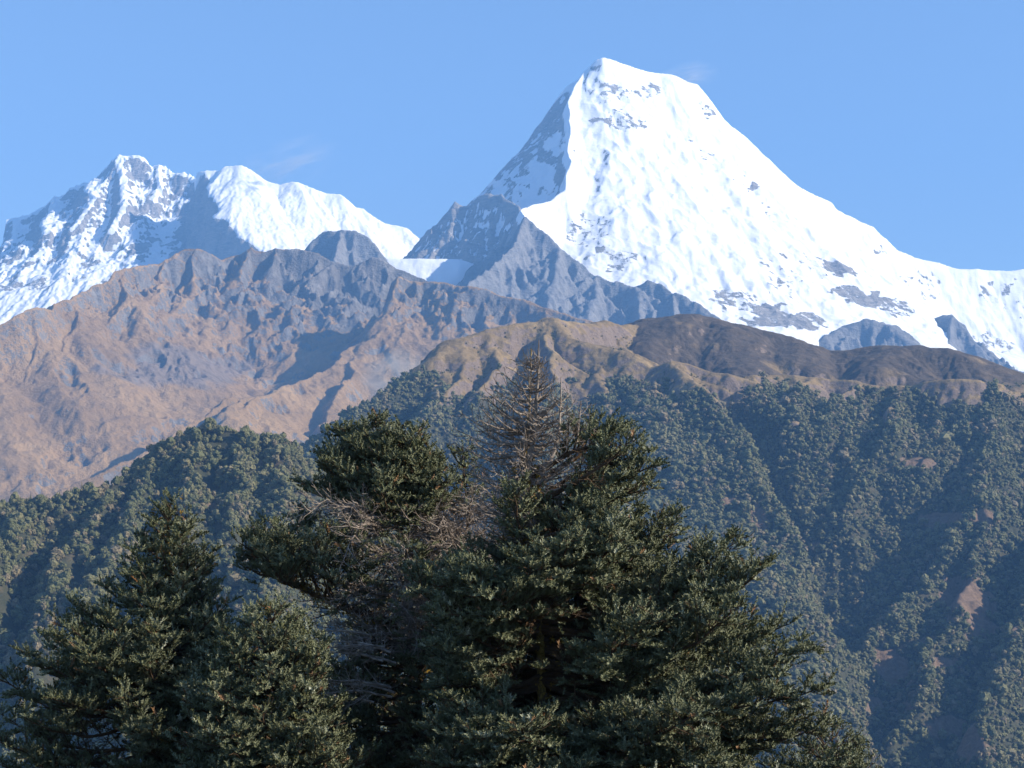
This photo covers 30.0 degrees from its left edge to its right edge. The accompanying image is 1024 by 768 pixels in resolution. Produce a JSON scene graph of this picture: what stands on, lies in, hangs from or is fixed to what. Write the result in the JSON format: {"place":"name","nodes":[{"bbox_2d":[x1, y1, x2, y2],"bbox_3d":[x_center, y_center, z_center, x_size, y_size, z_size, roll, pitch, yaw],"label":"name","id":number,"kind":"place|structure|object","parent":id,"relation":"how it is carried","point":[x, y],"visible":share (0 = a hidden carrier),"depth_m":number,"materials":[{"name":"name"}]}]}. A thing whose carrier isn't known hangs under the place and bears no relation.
{"place":"outdoors","nodes":[
{"label":"outdoors","id":0,"kind":"place"},
{"bbox_2d":[166,457,176,467],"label":"broadleaf tree","id":1,"kind":"object","parent":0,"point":[171,462],"visible":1,"depth_m":2542.84,"materials":[{"name":"green plant"}]},
{"bbox_2d":[0,154,419,324],"bbox_3d":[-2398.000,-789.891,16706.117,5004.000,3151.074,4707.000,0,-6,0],"label":"snow mountains","id":2,"kind":"structure","parent":0,"point":[119,212],"depth_m":17214.84,"materials":[{"name":"white snow"}]},
{"bbox_2d":[0,431,421,767],"bbox_3d":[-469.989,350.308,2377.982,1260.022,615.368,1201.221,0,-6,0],"label":"wooded hill","id":3,"kind":"structure","parent":0,"point":[69,559],"depth_m":2366.37,"materials":[{"name":"green plant"}]},
{"bbox_2d":[3,572,10,585],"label":"broadleaf tree","id":4,"kind":"object","parent":3,"relation":"on","point":[7,576],"visible":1,"depth_m":2266.11,"materials":[{"name":"green plant"}]},
{"bbox_2d":[6,518,16,525],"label":"broadleaf tree","id":5,"kind":"object","parent":3,"relation":"on","point":[13,521],"visible":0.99,"depth_m":2404.84,"materials":[{"name":"green plant"}]},
{"bbox_2d":[6,542,17,552],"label":"broadleaf tree","id":6,"kind":"object","parent":3,"relation":"on","point":[11,547],"visible":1,"depth_m":2349.95,"materials":[{"name":"green plant"}]},
{"bbox_2d":[8,491,18,504],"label":"broadleaf tree","id":7,"kind":"object","parent":3,"relation":"on","point":[14,497],"visible":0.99,"depth_m":2507.06,"materials":[{"name":"green plant"}]},
{"bbox_2d":[12,565,25,581],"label":"broadleaf tree","id":8,"kind":"object","parent":3,"relation":"on","point":[19,569],"visible":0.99,"depth_m":2300.25,"materials":[{"name":"green plant"}]},
{"bbox_2d":[25,540,33,550],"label":"broadleaf tree","id":9,"kind":"object","parent":3,"relation":"on","point":[29,545],"visible":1,"depth_m":2374.74,"materials":[{"name":"green plant"}]},
{"bbox_2d":[25,508,37,519],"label":"broadleaf tree","id":10,"kind":"object","parent":3,"relation":"on","point":[32,514],"visible":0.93,"depth_m":2460.93,"materials":[{"name":"green plant"}]},
{"bbox_2d":[36,523,44,534],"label":"broadleaf tree","id":11,"kind":"object","parent":3,"relation":"on","point":[40,528],"visible":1,"depth_m":2439.33,"materials":[{"name":"green plant"}]},
{"bbox_2d":[38,498,47,507],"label":"broadleaf tree","id":12,"kind":"object","parent":3,"relation":"on","point":[41,502],"visible":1,"depth_m":2487.30,"materials":[{"name":"green plant"}]},
{"bbox_2d":[44,516,53,524],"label":"broadleaf tree","id":13,"kind":"object","parent":3,"relation":"on","point":[49,520],"visible":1,"depth_m":2457.53,"materials":[{"name":"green plant"}]},
{"bbox_2d":[45,538,56,548],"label":"broadleaf tree","id":14,"kind":"object","parent":3,"relation":"on","point":[50,542],"visible":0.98,"depth_m":2419.16,"materials":[{"name":"green plant"}]},
{"bbox_2d":[50,558,59,569],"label":"broadleaf tree","id":15,"kind":"object","parent":3,"relation":"on","point":[54,564],"visible":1,"depth_m":2264.30,"materials":[{"name":"green plant"}]},
{"bbox_2d":[50,547,64,559],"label":"broadleaf tree","id":16,"kind":"object","parent":3,"relation":"on","point":[56,552],"visible":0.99,"depth_m":2295.76,"materials":[{"name":"green plant"}]},
{"bbox_2d":[66,513,77,528],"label":"broadleaf tree","id":17,"kind":"object","parent":3,"relation":"on","point":[71,519],"visible":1,"depth_m":2459.80,"materials":[{"name":"green plant"}]},
{"bbox_2d":[78,544,90,557],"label":"broadleaf tree","id":18,"kind":"object","parent":3,"relation":"on","point":[84,549],"visible":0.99,"depth_m":2316.72,"materials":[{"name":"green plant"}]},
{"bbox_2d":[84,519,96,529],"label":"broadleaf tree","id":19,"kind":"object","parent":3,"relation":"on","point":[91,524],"visible":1,"depth_m":2384.74,"materials":[{"name":"green plant"}]},
{"bbox_2d":[87,486,99,500],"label":"broadleaf tree","id":20,"kind":"object","parent":3,"relation":"on","point":[93,493],"visible":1,"depth_m":2494.84,"materials":[{"name":"green plant"}]},
{"bbox_2d":[92,531,100,540],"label":"broadleaf tree","id":21,"kind":"object","parent":3,"relation":"on","point":[95,535],"visible":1,"depth_m":2373.66,"materials":[{"name":"green plant"}]},
{"bbox_2d":[99,493,109,505],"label":"broadleaf tree","id":22,"kind":"object","parent":3,"relation":"on","point":[104,500],"visible":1,"depth_m":2457.88,"materials":[{"name":"green plant"}]},
{"bbox_2d":[103,489,113,498],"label":"broadleaf tree","id":23,"kind":"object","parent":3,"relation":"on","point":[110,492],"visible":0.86,"depth_m":2483.75,"materials":[{"name":"green plant"}]},
{"bbox_2d":[124,508,134,519],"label":"broadleaf tree","id":24,"kind":"object","parent":3,"relation":"on","point":[129,513],"visible":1,"depth_m":2379.44,"materials":[{"name":"green plant"}]},
{"bbox_2d":[126,501,136,509],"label":"broadleaf tree","id":25,"kind":"object","parent":3,"relation":"on","point":[129,504],"visible":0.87,"depth_m":2406.50,"materials":[{"name":"green plant"}]},
{"bbox_2d":[128,491,141,499],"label":"broadleaf tree","id":26,"kind":"object","parent":3,"relation":"on","point":[135,494],"visible":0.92,"depth_m":2466.77,"materials":[{"name":"green plant"}]},
{"bbox_2d":[146,444,155,453],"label":"broadleaf tree","id":27,"kind":"object","parent":3,"relation":"on","point":[150,447],"visible":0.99,"depth_m":2590.82,"materials":[{"name":"green plant"}]},
{"bbox_2d":[163,436,174,449],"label":"broadleaf tree","id":28,"kind":"object","parent":3,"relation":"on","point":[169,442],"visible":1,"depth_m":2580.92,"materials":[{"name":"green plant"}]},
{"bbox_2d":[168,487,178,496],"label":"broadleaf tree","id":29,"kind":"object","parent":3,"relation":"on","point":[172,490],"visible":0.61,"depth_m":2453.21,"materials":[{"name":"green plant"}]},
{"bbox_2d":[174,487,190,504],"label":"broadleaf tree","id":30,"kind":"object","parent":3,"relation":"on","point":[184,491],"visible":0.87,"depth_m":2399.54,"materials":[{"name":"green plant"}]},
{"bbox_2d":[180,458,190,466],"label":"broadleaf tree","id":31,"kind":"object","parent":3,"relation":"on","point":[187,461],"visible":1,"depth_m":2512.42,"materials":[{"name":"green plant"}]},
{"bbox_2d":[189,426,202,442],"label":"broadleaf tree","id":32,"kind":"object","parent":3,"relation":"on","point":[195,434],"visible":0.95,"depth_m":2589.54,"materials":[{"name":"green plant"}]},
{"bbox_2d":[191,450,204,463],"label":"broadleaf tree","id":33,"kind":"object","parent":3,"relation":"on","point":[199,456],"visible":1,"depth_m":2519.39,"materials":[{"name":"green plant"}]},
{"bbox_2d":[195,440,203,449],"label":"broadleaf tree","id":34,"kind":"object","parent":3,"relation":"on","point":[199,445],"visible":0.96,"depth_m":2547.29,"materials":[{"name":"green plant"}]},
{"bbox_2d":[195,505,204,514],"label":"broadleaf tree","id":35,"kind":"object","parent":3,"relation":"on","point":[200,509],"visible":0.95,"depth_m":2362.84,"materials":[{"name":"green plant"}]},
{"bbox_2d":[204,416,216,432],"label":"broadleaf tree","id":36,"kind":"object","parent":3,"relation":"on","point":[210,423],"visible":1,"depth_m":2604.54,"materials":[{"name":"green plant"}]},
{"bbox_2d":[211,509,220,517],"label":"broadleaf tree","id":37,"kind":"object","parent":3,"relation":"on","point":[214,512],"visible":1,"depth_m":2370.86,"materials":[{"name":"green plant"}]},
{"bbox_2d":[211,459,221,470],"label":"broadleaf tree","id":38,"kind":"object","parent":3,"relation":"on","point":[215,464],"visible":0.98,"depth_m":2523.58,"materials":[{"name":"green plant"}]},
{"bbox_2d":[212,449,221,459],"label":"broadleaf tree","id":39,"kind":"object","parent":3,"relation":"on","point":[216,453],"visible":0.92,"depth_m":2548.24,"materials":[{"name":"green plant"}]},
{"bbox_2d":[213,476,224,485],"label":"broadleaf tree","id":40,"kind":"object","parent":3,"relation":"on","point":[218,480],"visible":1,"depth_m":2483.29,"materials":[{"name":"green plant"}]},
{"bbox_2d":[230,443,242,454],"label":"broadleaf tree","id":41,"kind":"object","parent":3,"relation":"on","point":[235,448],"visible":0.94,"depth_m":2559.92,"materials":[{"name":"green plant"}]},
{"bbox_2d":[233,503,242,512],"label":"broadleaf tree","id":42,"kind":"object","parent":3,"relation":"on","point":[238,507],"visible":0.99,"depth_m":2367.48,"materials":[{"name":"green plant"}]},
{"bbox_2d":[234,450,242,460],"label":"broadleaf tree","id":43,"kind":"object","parent":3,"relation":"on","point":[239,454],"visible":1,"depth_m":2516.39,"materials":[{"name":"green plant"}]},
{"bbox_2d":[233,461,243,468],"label":"broadleaf tree","id":44,"kind":"object","parent":3,"relation":"on","point":[238,464],"visible":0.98,"depth_m":2499.62,"materials":[{"name":"green plant"}]},
{"bbox_2d":[245,479,254,491],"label":"broadleaf tree","id":45,"kind":"object","parent":3,"relation":"on","point":[250,484],"visible":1,"depth_m":2444.34,"materials":[{"name":"green plant"}]},
{"bbox_2d":[245,460,255,471],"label":"broadleaf tree","id":46,"kind":"object","parent":3,"relation":"on","point":[252,466],"visible":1,"depth_m":2511.06,"materials":[{"name":"green plant"}]},
{"bbox_2d":[244,431,260,448],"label":"broadleaf tree","id":47,"kind":"object","parent":3,"relation":"on","point":[252,440],"visible":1,"depth_m":2564.75,"materials":[{"name":"green plant"}]},
{"bbox_2d":[252,475,263,485],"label":"broadleaf tree","id":48,"kind":"object","parent":3,"relation":"on","point":[258,480],"visible":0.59,"depth_m":2478.15,"materials":[{"name":"green plant"}]},
{"bbox_2d":[254,499,264,510],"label":"broadleaf tree","id":49,"kind":"object","parent":3,"relation":"on","point":[258,505],"visible":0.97,"depth_m":2398.15,"materials":[{"name":"green plant"}]},
{"bbox_2d":[267,468,278,479],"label":"broadleaf tree","id":50,"kind":"object","parent":3,"relation":"on","point":[272,473],"visible":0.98,"depth_m":2476.17,"materials":[{"name":"green plant"}]},
{"bbox_2d":[274,444,283,455],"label":"broadleaf tree","id":51,"kind":"object","parent":3,"relation":"on","point":[278,449],"visible":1,"depth_m":2546.27,"materials":[{"name":"green plant"}]},
{"bbox_2d":[280,488,294,499],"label":"broadleaf tree","id":52,"kind":"object","parent":3,"relation":"on","point":[287,494],"visible":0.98,"depth_m":2393.82,"materials":[{"name":"green plant"}]},
{"bbox_2d":[284,481,297,491],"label":"broadleaf tree","id":53,"kind":"object","parent":3,"relation":"on","point":[291,486],"visible":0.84,"depth_m":2433.07,"materials":[{"name":"green plant"}]},
{"bbox_2d":[0,424,586,767],"bbox_3d":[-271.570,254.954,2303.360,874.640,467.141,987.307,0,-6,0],"label":"knoll forest","id":54,"kind":"object","parent":3,"relation":"on","point":[111,550],"visible":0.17,"depth_m":2363.30,"materials":[{"name":"green plant"}]},
{"bbox_2d":[291,440,298,452],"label":"broadleaf tree","id":55,"kind":"object","parent":3,"relation":"on","point":[295,443],"visible":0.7,"depth_m":2602.16,"materials":[{"name":"green plant"}]},
{"bbox_2d":[236,426,249,437],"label":"broadleaf tree","id":56,"kind":"object","parent":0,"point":[243,432],"visible":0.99,"depth_m":2589.95,"materials":[{"name":"green plant"}]},
{"bbox_2d":[0,247,591,502],"bbox_3d":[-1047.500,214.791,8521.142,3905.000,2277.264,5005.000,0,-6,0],"label":"brown mountain","id":57,"kind":"structure","parent":0,"point":[113,375],"depth_m":9106.69,"materials":[{"name":"brown stone"}]},
{"bbox_2d":[0,0,1023,270],"label":"sky","id":58,"kind":"structure","parent":0,"point":[906,117],"materials":[{"name":"blue"}]},
{"bbox_2d":[305,58,1023,372],"bbox_3d":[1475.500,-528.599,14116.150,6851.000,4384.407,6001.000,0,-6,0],"label":"snow mountain","id":59,"kind":"structure","parent":0,"point":[615,192],"depth_m":13996.11,"materials":[{"name":"white snow"}]},
{"bbox_2d":[306,314,1023,767],"bbox_3d":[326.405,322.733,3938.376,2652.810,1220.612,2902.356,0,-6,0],"label":"forested hill","id":60,"kind":"structure","parent":0,"point":[680,350],"depth_m":4185.02,"materials":[{"name":"green soil"}]},
{"bbox_2d":[299,360,1023,767],"bbox_3d":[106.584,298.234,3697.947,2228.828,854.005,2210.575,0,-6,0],"label":"slope forest","id":61,"kind":"object","parent":60,"relation":"on","point":[645,406],"visible":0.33,"depth_m":3720.82,"materials":[{"name":"green plant"}]},
{"bbox_2d":[424,320,1014,409],"bbox_3d":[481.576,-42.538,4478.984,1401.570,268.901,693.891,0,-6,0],"label":"scrub","id":62,"kind":"object","parent":60,"relation":"on","point":[584,370],"visible":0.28,"depth_m":4350.92,"materials":[{"name":"green plant"}]},
{"bbox_2d":[814,638,829,654],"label":"broadleaf tree","id":63,"kind":"object","parent":60,"relation":"on","point":[824,644],"visible":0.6,"depth_m":3021.68,"materials":[{"name":"green plant"}]},
{"bbox_2d":[839,684,850,697],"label":"broadleaf tree","id":64,"kind":"object","parent":60,"relation":"on","point":[844,691],"visible":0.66,"depth_m":2898.71,"materials":[{"name":"green plant"}]},
{"bbox_2d":[843,648,852,660],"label":"broadleaf tree","id":65,"kind":"object","parent":60,"relation":"on","point":[849,657],"visible":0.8,"depth_m":3115.78,"materials":[{"name":"green plant"}]},
{"bbox_2d":[850,716,859,725],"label":"broadleaf tree","id":66,"kind":"object","parent":60,"relation":"on","point":[856,721],"visible":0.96,"depth_m":2819.62,"materials":[{"name":"green plant"}]},
{"bbox_2d":[854,663,864,674],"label":"broadleaf tree","id":67,"kind":"object","parent":60,"relation":"on","point":[858,668],"visible":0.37,"depth_m":3170.15,"materials":[{"name":"green plant"}]},
{"bbox_2d":[861,640,871,649],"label":"broadleaf tree","id":68,"kind":"object","parent":60,"relation":"on","point":[867,644],"visible":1,"depth_m":3283.92,"materials":[{"name":"green plant"}]},
{"bbox_2d":[870,630,879,640],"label":"broadleaf tree","id":69,"kind":"object","parent":60,"relation":"on","point":[875,634],"visible":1,"depth_m":3302.95,"materials":[{"name":"green plant"}]},
{"bbox_2d":[888,635,900,648],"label":"broadleaf tree","id":70,"kind":"object","parent":60,"relation":"on","point":[894,641],"visible":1,"depth_m":3300.64,"materials":[{"name":"green plant"}]},
{"bbox_2d":[889,612,901,624],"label":"broadleaf tree","id":71,"kind":"object","parent":60,"relation":"on","point":[896,617],"visible":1,"depth_m":3334.73,"materials":[{"name":"green plant"}]},
{"bbox_2d":[907,619,915,630],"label":"broadleaf tree","id":72,"kind":"object","parent":60,"relation":"on","point":[911,624],"visible":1,"depth_m":3331.78,"materials":[{"name":"green plant"}]},
{"bbox_2d":[913,642,923,653],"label":"broadleaf tree","id":73,"kind":"object","parent":60,"relation":"on","point":[917,646],"visible":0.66,"depth_m":3285.49,"materials":[{"name":"green plant"}]},
{"bbox_2d":[914,727,930,742],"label":"broadleaf tree","id":74,"kind":"object","parent":60,"relation":"on","point":[922,734],"visible":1,"depth_m":2959.47,"materials":[{"name":"green plant"}]},
{"bbox_2d":[918,649,929,660],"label":"broadleaf tree","id":75,"kind":"object","parent":60,"relation":"on","point":[924,656],"visible":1,"depth_m":3165.52,"materials":[{"name":"green plant"}]},
{"bbox_2d":[919,687,929,695],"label":"broadleaf tree","id":76,"kind":"object","parent":60,"relation":"on","point":[924,691],"visible":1,"depth_m":3027.31,"materials":[{"name":"green plant"}]},
{"bbox_2d":[923,672,934,682],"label":"broadleaf tree","id":77,"kind":"object","parent":60,"relation":"on","point":[927,676],"visible":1,"depth_m":3092.86,"materials":[{"name":"green plant"}]},
{"bbox_2d":[924,636,933,648],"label":"broadleaf tree","id":78,"kind":"object","parent":60,"relation":"on","point":[929,640],"visible":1,"depth_m":3205.76,"materials":[{"name":"green plant"}]},
{"bbox_2d":[926,693,935,702],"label":"broadleaf tree","id":79,"kind":"object","parent":60,"relation":"on","point":[931,697],"visible":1,"depth_m":3029.09,"materials":[{"name":"green plant"}]},
{"bbox_2d":[953,647,960,657],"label":"broadleaf tree","id":80,"kind":"object","parent":60,"relation":"on","point":[957,653],"visible":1,"depth_m":3210.36,"materials":[{"name":"green plant"}]},
{"bbox_2d":[958,641,967,651],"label":"broadleaf tree","id":81,"kind":"object","parent":60,"relation":"on","point":[963,646],"visible":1,"depth_m":3223.91,"materials":[{"name":"green plant"}]},
{"bbox_2d":[977,724,987,736],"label":"broadleaf tree","id":82,"kind":"object","parent":60,"relation":"on","point":[982,731],"visible":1,"depth_m":2857.40,"materials":[{"name":"green plant"}]},
{"bbox_2d":[978,689,989,705],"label":"broadleaf tree","id":83,"kind":"object","parent":60,"relation":"on","point":[983,695],"visible":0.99,"depth_m":2956.81,"materials":[{"name":"green plant"}]},
{"bbox_2d":[986,725,995,736],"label":"broadleaf tree","id":84,"kind":"object","parent":60,"relation":"on","point":[991,732],"visible":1,"depth_m":2867.41,"materials":[{"name":"green plant"}]},
{"bbox_2d":[995,749,1004,761],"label":"broadleaf tree","id":85,"kind":"object","parent":60,"relation":"on","point":[1000,753],"visible":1,"depth_m":2822.69,"materials":[{"name":"green plant"}]},
{"bbox_2d":[995,683,1008,697],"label":"broadleaf tree","id":86,"kind":"object","parent":60,"relation":"on","point":[1001,690],"visible":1,"depth_m":2975.05,"materials":[{"name":"green plant"}]},
{"bbox_2d":[998,698,1008,706],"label":"broadleaf tree","id":87,"kind":"object","parent":60,"relation":"on","point":[1002,702],"visible":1,"depth_m":2958.64,"materials":[{"name":"green plant"}]},
{"bbox_2d":[1004,621,1012,631],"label":"broadleaf tree","id":88,"kind":"object","parent":60,"relation":"on","point":[1008,627],"visible":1,"depth_m":3179.48,"materials":[{"name":"green plant"}]},
{"bbox_2d":[1006,747,1017,759],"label":"broadleaf tree","id":89,"kind":"object","parent":60,"relation":"on","point":[1012,752],"visible":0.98,"depth_m":2849.80,"materials":[{"name":"green plant"}]},
{"bbox_2d":[1013,649,1023,657],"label":"broadleaf tree","id":90,"kind":"object","parent":60,"relation":"on","point":[1019,652],"visible":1,"depth_m":3100.65,"materials":[{"name":"green plant"}]},
{"bbox_3d":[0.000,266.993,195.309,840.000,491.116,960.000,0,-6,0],"label":"hillside","id":91,"kind":"structure","parent":0,"visible":0},
{"bbox_2d":[0,487,257,767],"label":"fir tree","id":92,"kind":"object","parent":91,"relation":"on","point":[136,676],"visible":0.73,"depth_m":40.60,"materials":[{"name":"green plant"}]},
{"bbox_2d":[162,588,382,767],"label":"fir tree","id":93,"kind":"object","parent":91,"relation":"on","point":[246,721],"visible":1,"depth_m":36.43,"materials":[{"name":"green plant"}]},
{"bbox_2d":[229,408,490,767],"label":"fir tree","id":94,"kind":"object","parent":91,"relation":"on","point":[384,476],"visible":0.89,"depth_m":42.77,"materials":[{"name":"green plant"}]},
{"bbox_2d":[372,439,546,765],"bbox_3d":[-1.072,12.382,43.709,4.691,22.394,4.153,0,-6,0],"label":"fir tree","id":95,"kind":"object","parent":91,"relation":"on","point":[462,510],"visible":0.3,"depth_m":44.03,"materials":[{"name":"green plant"}]},
{"bbox_2d":[398,340,881,767],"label":"fir tree","id":96,"kind":"object","parent":91,"relation":"on","point":[620,637],"visible":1,"depth_m":38.24,"materials":[{"name":"green plant"}]},
{"bbox_2d":[755,710,880,767],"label":"fir tree","id":97,"kind":"object","parent":91,"relation":"on","point":[856,741],"visible":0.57,"depth_m":45.26,"materials":[{"name":"green plant"}]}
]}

